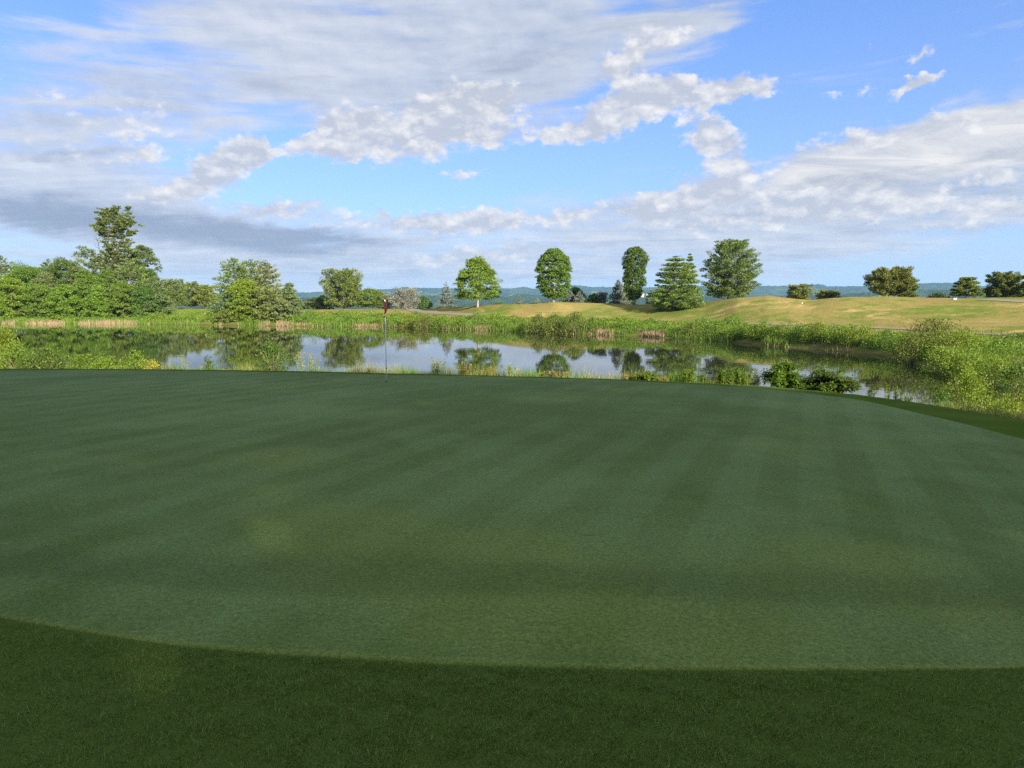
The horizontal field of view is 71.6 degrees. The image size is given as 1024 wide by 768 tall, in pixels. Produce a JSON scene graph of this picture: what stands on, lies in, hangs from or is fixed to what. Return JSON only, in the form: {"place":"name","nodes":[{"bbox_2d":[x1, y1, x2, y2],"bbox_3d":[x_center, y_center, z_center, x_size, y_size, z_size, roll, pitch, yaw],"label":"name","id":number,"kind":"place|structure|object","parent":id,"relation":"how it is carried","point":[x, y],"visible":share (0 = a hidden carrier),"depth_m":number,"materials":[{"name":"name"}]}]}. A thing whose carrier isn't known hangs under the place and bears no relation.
{"place":"outdoors","nodes":[
{"label":"outdoors","id":0,"kind":"place"},
{"bbox_2d":[406,309,490,315],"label":"path","id":1,"kind":"structure","parent":0,"point":[435,312],"depth_m":130.17,"materials":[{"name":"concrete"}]},
{"bbox_2d":[0,324,981,410],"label":"water","id":2,"kind":"structure","parent":0,"point":[230,347],"depth_m":59.20,"materials":[{"name":"grey liquid"}]},
{"bbox_2d":[0,282,988,297],"bbox_3d":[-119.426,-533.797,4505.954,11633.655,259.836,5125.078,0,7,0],"label":"hills","id":3,"kind":"structure","parent":0,"point":[757,291],"depth_m":5302.73,"materials":[{"name":"green plant"}]},
{"bbox_2d":[6,289,1004,309],"bbox_3d":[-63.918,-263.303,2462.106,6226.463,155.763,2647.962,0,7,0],"label":"hills","id":4,"kind":"structure","parent":0,"point":[525,298],"depth_m":2893.03,"materials":[{"name":"green plant"}]},
{"bbox_2d":[0,296,1023,767],"bbox_3d":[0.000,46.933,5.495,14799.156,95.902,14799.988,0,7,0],"label":"ground","id":5,"kind":"structure","parent":0,"point":[976,314],"depth_m":3.02,"materials":[{"name":"plant"}]},
{"bbox_2d":[0,255,15,295],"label":"pine tree","id":6,"kind":"object","parent":5,"relation":"on","point":[3,267],"visible":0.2,"depth_m":155.89,"materials":[{"name":"green plant"}]},
{"bbox_2d":[0,324,26,368],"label":"willow shrub","id":7,"kind":"object","parent":5,"relation":"on","point":[6,337],"visible":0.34,"depth_m":25.95,"materials":[{"name":"green plant"}]},
{"bbox_2d":[0,275,32,317],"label":"deciduous tree","id":8,"kind":"object","parent":5,"relation":"on","point":[8,302],"visible":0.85,"depth_m":133.81,"materials":[{"name":"green plant"}]},
{"bbox_2d":[0,343,39,368],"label":"bush","id":9,"kind":"object","parent":5,"relation":"on","point":[14,351],"visible":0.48,"depth_m":24.53,"materials":[{"name":"green plant"}]},
{"bbox_2d":[0,261,51,312],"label":"deciduous tree","id":10,"kind":"object","parent":5,"relation":"on","point":[28,274],"visible":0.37,"depth_m":140.38,"materials":[{"name":"green plant"}]},
{"bbox_2d":[16,283,56,316],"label":"deciduous tree","id":11,"kind":"object","parent":5,"relation":"on","point":[34,290],"visible":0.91,"depth_m":132.96,"materials":[{"name":"green plant"}]},
{"bbox_2d":[14,347,75,368],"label":"bush","id":12,"kind":"object","parent":5,"relation":"on","point":[49,358],"visible":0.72,"depth_m":24.14,"materials":[{"name":"green plant"}]},
{"bbox_2d":[25,271,68,313],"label":"deciduous tree","id":13,"kind":"object","parent":5,"relation":"on","point":[44,278],"visible":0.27,"depth_m":136.69,"materials":[{"name":"green plant"}]},
{"bbox_2d":[42,256,76,304],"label":"deciduous tree","id":14,"kind":"object","parent":5,"relation":"on","point":[64,264],"visible":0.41,"depth_m":143.79,"materials":[{"name":"green plant"}]},
{"bbox_2d":[41,283,83,317],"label":"deciduous tree","id":15,"kind":"object","parent":5,"relation":"on","point":[65,298],"visible":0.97,"depth_m":133.04,"materials":[{"name":"green plant"}]},
{"bbox_2d":[63,265,93,313],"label":"deciduous tree","id":16,"kind":"object","parent":5,"relation":"on","point":[72,280],"visible":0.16,"depth_m":143.42,"materials":[{"name":"green plant"}]},
{"bbox_2d":[56,353,109,368],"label":"bush","id":17,"kind":"object","parent":5,"relation":"on","point":[79,359],"visible":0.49,"depth_m":24.01,"materials":[{"name":"green plant"}]},
{"bbox_2d":[63,245,105,278],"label":"pine tree","id":18,"kind":"object","parent":5,"relation":"on","point":[92,263],"visible":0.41,"depth_m":147.43,"materials":[{"name":"green plant"}]},
{"bbox_2d":[68,269,107,315],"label":"deciduous tree","id":19,"kind":"object","parent":5,"relation":"on","point":[84,280],"visible":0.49,"depth_m":136.50,"materials":[{"name":"green plant"}]},
{"bbox_2d":[82,284,116,318],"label":"deciduous tree","id":20,"kind":"object","parent":5,"relation":"on","point":[94,297],"visible":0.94,"depth_m":132.78,"materials":[{"name":"green plant"}]},
{"bbox_2d":[84,267,127,314],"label":"deciduous tree","id":21,"kind":"object","parent":5,"relation":"on","point":[100,279],"visible":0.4,"depth_m":138.44,"materials":[{"name":"green plant"}]},
{"bbox_2d":[88,356,123,368],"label":"bush","id":22,"kind":"object","parent":5,"relation":"on","point":[103,364],"visible":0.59,"depth_m":23.99,"materials":[{"name":"green plant"}]},
{"bbox_2d":[88,205,145,282],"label":"pine tree","id":23,"kind":"object","parent":5,"relation":"on","point":[118,227],"visible":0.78,"depth_m":142.35,"materials":[{"name":"green plant"}]},
{"bbox_2d":[102,281,142,318],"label":"deciduous tree","id":24,"kind":"object","parent":5,"relation":"on","point":[115,286],"visible":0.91,"depth_m":132.89,"materials":[{"name":"green plant"}]},
{"bbox_2d":[104,261,160,318],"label":"tree","id":25,"kind":"object","parent":5,"relation":"on","point":[140,281],"visible":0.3,"depth_m":138.52,"materials":[{"name":"green plant"}]},
{"bbox_2d":[118,350,153,368],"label":"bush","id":26,"kind":"object","parent":5,"relation":"on","point":[138,357],"visible":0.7,"depth_m":23.78,"materials":[{"name":"green plant"}]},
{"bbox_2d":[127,283,163,317],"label":"deciduous tree","id":27,"kind":"object","parent":5,"relation":"on","point":[143,293],"visible":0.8,"depth_m":133.98,"materials":[{"name":"green plant"}]},
{"bbox_2d":[129,244,162,280],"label":"deciduous tree","id":28,"kind":"object","parent":5,"relation":"on","point":[145,256],"visible":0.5,"depth_m":149.13,"materials":[{"name":"green plant"}]},
{"bbox_2d":[134,268,169,311],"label":"deciduous tree","id":29,"kind":"object","parent":5,"relation":"on","point":[151,273],"visible":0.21,"depth_m":145.88,"materials":[{"name":"green plant"}]},
{"bbox_2d":[139,276,176,313],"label":"deciduous tree","id":30,"kind":"object","parent":5,"relation":"on","point":[157,285],"visible":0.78,"depth_m":136.18,"materials":[{"name":"green plant"}]},
{"bbox_2d":[161,278,189,308],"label":"pine tree","id":31,"kind":"object","parent":5,"relation":"on","point":[170,284],"visible":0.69,"depth_m":169.99,"materials":[{"name":"green plant"}]},
{"bbox_2d":[143,308,221,322],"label":"tall grass","id":32,"kind":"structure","parent":5,"relation":"on","point":[179,311],"depth_m":133.33,"materials":[{"name":"green plant"}]},
{"bbox_2d":[177,281,205,307],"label":"pine tree","id":33,"kind":"object","parent":5,"relation":"on","point":[189,302],"visible":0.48,"depth_m":175.49,"materials":[{"name":"green plant"}]},
{"bbox_2d":[190,284,220,307],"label":"tree","id":34,"kind":"object","parent":5,"relation":"on","point":[201,292],"visible":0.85,"depth_m":173.50,"materials":[{"name":"green plant"}]},
{"bbox_2d":[213,310,238,321],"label":"bush","id":35,"kind":"object","parent":5,"relation":"on","point":[220,315],"visible":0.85,"depth_m":123.03,"materials":[{"name":"green plant"}]},
{"bbox_2d":[204,257,257,317],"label":"tree","id":36,"kind":"object","parent":5,"relation":"on","point":[230,272],"visible":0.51,"depth_m":128.52,"materials":[{"name":"green plant"}]},
{"bbox_2d":[224,278,264,318],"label":"deciduous tree","id":37,"kind":"object","parent":5,"relation":"on","point":[240,299],"visible":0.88,"depth_m":122.67,"materials":[{"name":"green plant"}]},
{"bbox_2d":[231,259,270,309],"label":"tree","id":38,"kind":"object","parent":5,"relation":"on","point":[251,266],"visible":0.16,"depth_m":133.94,"materials":[{"name":"green plant"}]},
{"bbox_2d":[244,286,284,319],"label":"pine tree","id":39,"kind":"object","parent":5,"relation":"on","point":[260,292],"visible":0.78,"depth_m":122.09,"materials":[{"name":"green plant"}]},
{"bbox_2d":[242,260,289,314],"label":"tree","id":40,"kind":"object","parent":5,"relation":"on","point":[264,271],"visible":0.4,"depth_m":126.96,"materials":[{"name":"green plant"}]},
{"bbox_2d":[249,338,292,370],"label":"bush","id":41,"kind":"object","parent":5,"relation":"on","point":[272,349],"visible":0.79,"depth_m":23.23,"materials":[{"name":"green plant"}]},
{"bbox_2d":[266,297,297,319],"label":"deciduous tree","id":42,"kind":"object","parent":5,"relation":"on","point":[285,305],"visible":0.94,"depth_m":121.50,"materials":[{"name":"green plant"}]},
{"bbox_2d":[277,282,304,317],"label":"deciduous tree","id":43,"kind":"object","parent":5,"relation":"on","point":[291,297],"visible":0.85,"depth_m":123.50,"materials":[{"name":"green plant"}]},
{"bbox_2d":[297,299,323,309],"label":"deciduous tree","id":44,"kind":"object","parent":5,"relation":"on","point":[310,303],"visible":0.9,"depth_m":179.65,"materials":[{"name":"green plant"}]},
{"bbox_2d":[318,268,362,308],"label":"deciduous tree","id":45,"kind":"object","parent":5,"relation":"on","point":[347,285],"visible":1,"depth_m":165.90,"materials":[{"name":"green plant"}]},
{"bbox_2d":[355,286,387,308],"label":"deciduous tree","id":46,"kind":"object","parent":5,"relation":"on","point":[371,293],"visible":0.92,"depth_m":168.64,"materials":[{"name":"green plant"}]},
{"bbox_2d":[387,286,421,308],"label":"deciduous tree","id":47,"kind":"object","parent":5,"relation":"on","point":[405,303],"visible":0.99,"depth_m":163.89,"materials":[{"name":"grey plant"}]},
{"bbox_2d":[416,295,432,308],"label":"deciduous tree","id":48,"kind":"object","parent":5,"relation":"on","point":[425,303],"visible":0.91,"depth_m":166.05,"materials":[{"name":"green plant"}]},
{"bbox_2d":[410,313,439,328],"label":"willow shrub","id":49,"kind":"object","parent":5,"relation":"on","point":[418,323],"visible":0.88,"depth_m":108.13,"materials":[{"name":"green plant"}]},
{"bbox_2d":[0,318,855,351],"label":"reeds","id":50,"kind":"object","parent":5,"relation":"on","point":[659,333],"visible":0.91,"depth_m":115.62,"materials":[{"name":"green plant"}]},
{"bbox_2d":[430,315,455,327],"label":"willow shrub","id":51,"kind":"object","parent":5,"relation":"on","point":[442,319],"visible":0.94,"depth_m":106.39,"materials":[{"name":"green plant"}]},
{"bbox_2d":[435,282,456,307],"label":"spruce tree","id":52,"kind":"object","parent":5,"relation":"on","point":[443,301],"visible":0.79,"depth_m":160.21,"materials":[{"name":"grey plant"}]},
{"bbox_2d":[452,254,502,307],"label":"maple tree","id":53,"kind":"object","parent":5,"relation":"on","point":[478,267],"visible":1,"depth_m":127.27,"materials":[{"name":"green plant"}]},
{"bbox_2d":[1,309,992,361],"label":"herbs","id":54,"kind":"object","parent":5,"relation":"on","point":[496,315],"visible":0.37,"depth_m":109.44,"materials":[{"name":"green plant"}]},
{"bbox_2d":[0,315,1020,376],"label":"sedge","id":55,"kind":"object","parent":5,"relation":"on","point":[705,336],"visible":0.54,"depth_m":89.93,"materials":[{"name":"green plant"}]},
{"bbox_2d":[0,370,1023,670],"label":"golf green","id":56,"kind":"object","parent":5,"relation":"on","point":[530,522],"visible":1,"depth_m":5.71,"materials":[{"name":"green plant"}]},
{"bbox_2d":[0,307,1023,367],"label":"herbs","id":57,"kind":"object","parent":5,"relation":"on","point":[726,321],"visible":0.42,"depth_m":82.67,"materials":[{"name":"green plant"}]},
{"bbox_2d":[1,357,1023,419],"bbox_3d":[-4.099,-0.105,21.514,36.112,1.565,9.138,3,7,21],"label":"tall grass","id":58,"kind":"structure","parent":5,"relation":"on","point":[673,378],"depth_m":21.42,"materials":[{"name":"green plant"}]},
{"bbox_2d":[2,310,1023,372],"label":"herbs","id":59,"kind":"object","parent":5,"relation":"on","point":[497,320],"visible":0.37,"depth_m":96.61,"materials":[{"name":"green plant"}]},
{"bbox_2d":[521,312,545,333],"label":"willow shrub","id":60,"kind":"object","parent":5,"relation":"on","point":[532,324],"visible":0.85,"depth_m":92.31,"materials":[{"name":"green plant"}]},
{"bbox_2d":[534,247,572,301],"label":"maple tree","id":61,"kind":"object","parent":5,"relation":"on","point":[560,273],"visible":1,"depth_m":115.30,"materials":[{"name":"green plant"}]},
{"bbox_2d":[537,312,571,333],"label":"willow shrub","id":62,"kind":"object","parent":5,"relation":"on","point":[548,322],"visible":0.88,"depth_m":90.87,"materials":[{"name":"green plant"}]},
{"bbox_2d":[559,286,586,302],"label":"deciduous tree","id":63,"kind":"object","parent":5,"relation":"on","point":[575,290],"visible":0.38,"depth_m":130.37,"materials":[{"name":"green plant"}]},
{"bbox_2d":[555,311,591,333],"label":"willow shrub","id":64,"kind":"object","parent":5,"relation":"on","point":[575,316],"visible":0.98,"depth_m":89.31,"materials":[{"name":"green plant"}]},
{"bbox_2d":[607,279,629,303],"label":"spruce tree","id":65,"kind":"object","parent":5,"relation":"on","point":[618,296],"visible":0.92,"depth_m":123.53,"materials":[{"name":"green plant"}]},
{"bbox_2d":[621,246,649,303],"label":"maple tree","id":66,"kind":"object","parent":5,"relation":"on","point":[634,270],"visible":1,"depth_m":115.82,"materials":[{"name":"green plant"}]},
{"bbox_2d":[632,370,660,380],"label":"leafy bush","id":67,"kind":"object","parent":5,"relation":"on","point":[646,375],"visible":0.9,"depth_m":19.91,"materials":[{"name":"green plant"}]},
{"bbox_2d":[646,256,706,309],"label":"fir tree","id":68,"kind":"object","parent":5,"relation":"on","point":[666,296],"visible":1,"depth_m":103.77,"materials":[{"name":"green plant"}]},
{"bbox_2d":[676,253,699,293],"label":"fir tree","id":69,"kind":"object","parent":5,"relation":"on","point":[692,265],"visible":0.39,"depth_m":105.86,"materials":[{"name":"green plant"}]},
{"bbox_2d":[672,322,704,334],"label":"willow shrub","id":70,"kind":"object","parent":5,"relation":"on","point":[690,324],"visible":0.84,"depth_m":79.35,"materials":[{"name":"green plant"}]},
{"bbox_2d":[683,369,705,382],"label":"tall weed","id":71,"kind":"object","parent":5,"relation":"on","point":[688,375],"visible":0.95,"depth_m":19.54,"materials":[{"name":"green plant"}]},
{"bbox_2d":[699,238,763,298],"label":"deciduous tree","id":72,"kind":"object","parent":5,"relation":"on","point":[720,266],"visible":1,"depth_m":109.13,"materials":[{"name":"green plant"}]},
{"bbox_2d":[717,366,750,384],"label":"tall weed","id":73,"kind":"object","parent":5,"relation":"on","point":[737,378],"visible":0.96,"depth_m":19.13,"materials":[{"name":"green plant"}]},
{"bbox_2d":[723,324,749,337],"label":"willow shrub","id":74,"kind":"object","parent":5,"relation":"on","point":[737,329],"visible":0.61,"depth_m":72.49,"materials":[{"name":"green plant"}]},
{"bbox_2d":[742,371,760,385],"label":"tall weed","id":75,"kind":"object","parent":5,"relation":"on","point":[752,380],"visible":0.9,"depth_m":19.13,"materials":[{"name":"green plant"}]},
{"bbox_2d":[743,323,773,339],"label":"willow shrub","id":76,"kind":"object","parent":5,"relation":"on","point":[758,329],"visible":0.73,"depth_m":69.62,"materials":[{"name":"green plant"}]},
{"bbox_2d":[758,359,807,388],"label":"leafy bush","id":77,"kind":"object","parent":5,"relation":"on","point":[780,375],"visible":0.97,"depth_m":18.57,"materials":[{"name":"green plant"}]},
{"bbox_2d":[786,283,814,299],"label":"pine tree","id":78,"kind":"object","parent":5,"relation":"on","point":[794,292],"visible":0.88,"depth_m":110.28,"materials":[{"name":"green plant"}]},
{"bbox_2d":[792,375,820,390],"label":"leafy bush","id":79,"kind":"object","parent":5,"relation":"on","point":[810,385],"visible":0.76,"depth_m":18.26,"materials":[{"name":"green plant"}]},
{"bbox_2d":[798,320,830,342],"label":"willow shrub","id":80,"kind":"object","parent":5,"relation":"on","point":[816,326],"visible":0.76,"depth_m":63.31,"materials":[{"name":"green plant"}]},
{"bbox_2d":[814,289,841,298],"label":"pine tree","id":81,"kind":"object","parent":5,"relation":"on","point":[824,294],"visible":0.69,"depth_m":112.39,"materials":[{"name":"green plant"}]},
{"bbox_2d":[805,367,863,393],"bbox_3d":[8.243,-0.046,18.260,1.602,0.833,1.576,0,7,0],"label":"leafy bush","id":82,"kind":"object","parent":5,"relation":"on","point":[833,381],"visible":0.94,"depth_m":17.94,"materials":[{"name":"green plant"}]},
{"bbox_2d":[822,325,864,344],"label":"willow shrub","id":83,"kind":"object","parent":5,"relation":"on","point":[842,333],"visible":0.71,"depth_m":60.78,"materials":[{"name":"green plant"}]},
{"bbox_2d":[840,324,882,344],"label":"willow shrub","id":84,"kind":"object","parent":5,"relation":"on","point":[867,330],"visible":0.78,"depth_m":58.69,"materials":[{"name":"green plant"}]},
{"bbox_2d":[862,265,916,296],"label":"deciduous tree","id":85,"kind":"object","parent":5,"relation":"on","point":[884,281],"visible":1,"depth_m":101.52,"materials":[{"name":"green plant"}]},
{"bbox_2d":[897,278,920,296],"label":"pine tree","id":86,"kind":"object","parent":5,"relation":"on","point":[911,293],"visible":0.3,"depth_m":104.30,"materials":[{"name":"green plant"}]},
{"bbox_2d":[887,331,932,364],"bbox_3d":[26.899,-2.433,47.637,3.394,2.208,3.143,0,7,0],"label":"willow shrub","id":87,"kind":"object","parent":5,"relation":"on","point":[913,342],"visible":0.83,"depth_m":47.18,"materials":[{"name":"green plant"}]},
{"bbox_2d":[910,345,960,375],"bbox_3d":[24.602,-1.063,40.538,3.147,2.250,2.760,0,7,0],"label":"willow shrub","id":88,"kind":"object","parent":5,"relation":"on","point":[943,355],"visible":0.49,"depth_m":40.57,"materials":[{"name":"green plant"}]},
{"bbox_2d":[900,318,980,350],"bbox_3d":[29.628,-3.406,49.301,5.501,2.384,5.517,0,7,0],"label":"willow shrub","id":89,"kind":"object","parent":5,"relation":"on","point":[942,327],"visible":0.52,"depth_m":49.19,"materials":[{"name":"green plant"}]},
{"bbox_2d":[929,385,957,407],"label":"bush","id":90,"kind":"object","parent":5,"relation":"on","point":[941,397],"visible":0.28,"depth_m":18.72,"materials":[{"name":"green plant"}]},
{"bbox_2d":[926,329,991,352],"bbox_3d":[29.138,-2.678,46.071,4.170,1.667,3.984,0,7,0],"label":"willow shrub","id":91,"kind":"object","parent":5,"relation":"on","point":[961,336],"visible":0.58,"depth_m":45.58,"materials":[{"name":"green plant"}]},
{"bbox_2d":[941,361,983,397],"bbox_3d":[19.831,0.035,31.208,1.897,2.160,1.859,0,7,0],"label":"willow shrub","id":92,"kind":"object","parent":5,"relation":"on","point":[961,374],"visible":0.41,"depth_m":31.16,"materials":[{"name":"green plant"}]},
{"bbox_2d":[935,346,997,381],"bbox_3d":[23.922,-1.041,37.056,3.302,1.762,3.164,0,7,0],"label":"willow shrub","id":93,"kind":"object","parent":5,"relation":"on","point":[969,359],"visible":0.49,"depth_m":37.02,"materials":[{"name":"green plant"}]},
{"bbox_2d":[949,276,984,297],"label":"pine tree","id":94,"kind":"object","parent":5,"relation":"on","point":[964,284],"visible":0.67,"depth_m":101.48,"materials":[{"name":"green plant"}]},
{"bbox_2d":[943,366,1000,415],"bbox_3d":[14.124,0.707,21.725,1.881,2.515,1.898,0,7,0],"label":"willow shrub","id":95,"kind":"object","parent":5,"relation":"on","point":[970,381],"visible":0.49,"depth_m":21.56,"materials":[{"name":"green plant"}]},
{"bbox_2d":[963,339,1023,357],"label":"willow shrub","id":96,"kind":"object","parent":5,"relation":"on","point":[1002,342],"visible":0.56,"depth_m":41.82,"materials":[{"name":"green plant"}]},
{"bbox_2d":[971,354,1022,389],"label":"willow shrub","id":97,"kind":"object","parent":5,"relation":"on","point":[995,365],"visible":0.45,"depth_m":31.14,"materials":[{"name":"green plant"}]},
{"bbox_2d":[981,270,1023,297],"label":"tree","id":98,"kind":"object","parent":5,"relation":"on","point":[1006,284],"visible":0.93,"depth_m":102.10,"materials":[{"name":"green plant"}]},
{"bbox_2d":[984,393,1023,417],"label":"willow shrub","id":99,"kind":"object","parent":5,"relation":"on","point":[1007,404],"visible":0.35,"depth_m":19.36,"materials":[{"name":"green plant"}]},
{"bbox_2d":[988,361,1023,400],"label":"bush","id":100,"kind":"object","parent":5,"relation":"on","point":[1020,376],"visible":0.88,"depth_m":24.72,"materials":[{"name":"green plant"}]},
{"bbox_2d":[992,332,1023,346],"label":"willow shrub","id":101,"kind":"object","parent":5,"relation":"on","point":[1020,335],"visible":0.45,"depth_m":47.02,"materials":[{"name":"green plant"}]},
{"bbox_2d":[999,373,1023,410],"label":"willow shrub","id":102,"kind":"object","parent":5,"relation":"on","point":[1020,395],"visible":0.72,"depth_m":22.61,"materials":[{"name":"green plant"}]},
{"bbox_2d":[0,618,1023,767],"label":"fringe grass","id":103,"kind":"structure","parent":0,"point":[561,700],"depth_m":2.91,"materials":[{"name":"green plant"}]},
{"bbox_2d":[0,0,1023,292],"label":"sky","id":104,"kind":"structure","parent":0,"point":[399,143],"materials":[{"name":"blue"}]},
{"bbox_2d":[749,322,1015,335],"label":"path","id":105,"kind":"structure","parent":0,"point":[872,327],"depth_m":69.09,"materials":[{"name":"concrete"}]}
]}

